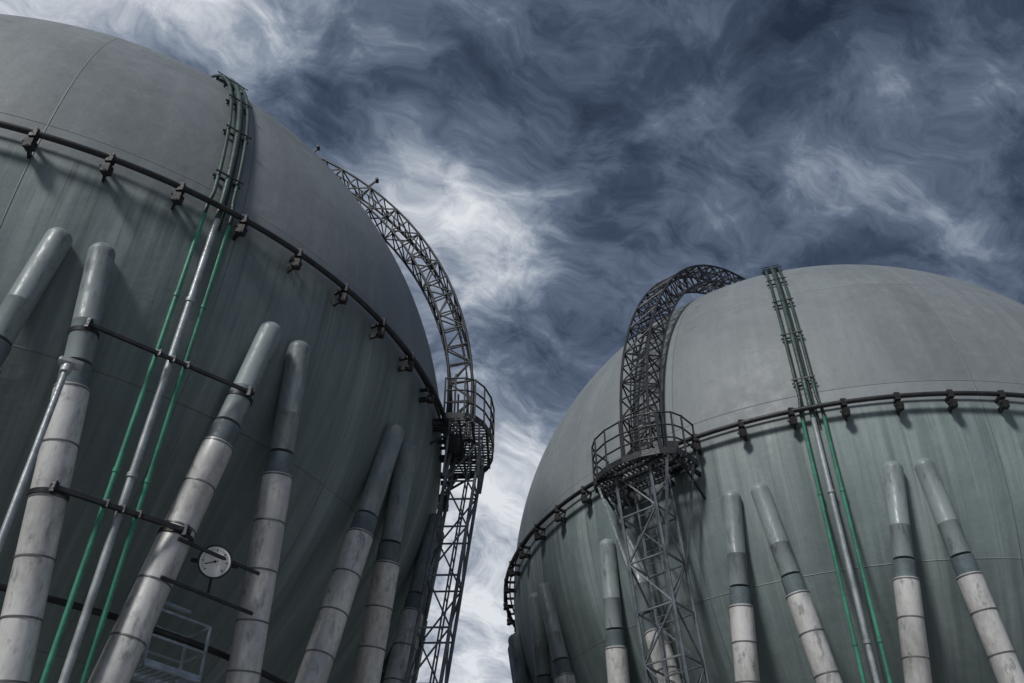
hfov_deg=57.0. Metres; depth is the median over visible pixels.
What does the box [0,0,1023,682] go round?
sky
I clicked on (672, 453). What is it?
lattice ladder tower
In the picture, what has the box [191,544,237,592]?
pressure gauge
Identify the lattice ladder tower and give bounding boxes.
[314,145,494,682]
[591,264,745,682]
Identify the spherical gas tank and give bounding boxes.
[0,14,453,682]
[503,264,1023,682]
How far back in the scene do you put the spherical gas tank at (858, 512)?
21.34 m
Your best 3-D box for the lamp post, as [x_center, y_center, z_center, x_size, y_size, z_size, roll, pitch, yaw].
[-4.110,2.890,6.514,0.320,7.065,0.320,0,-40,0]
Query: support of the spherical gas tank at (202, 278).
on the ground
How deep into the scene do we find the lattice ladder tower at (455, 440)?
22.07 m
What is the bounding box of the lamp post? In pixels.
[0,356,82,551]

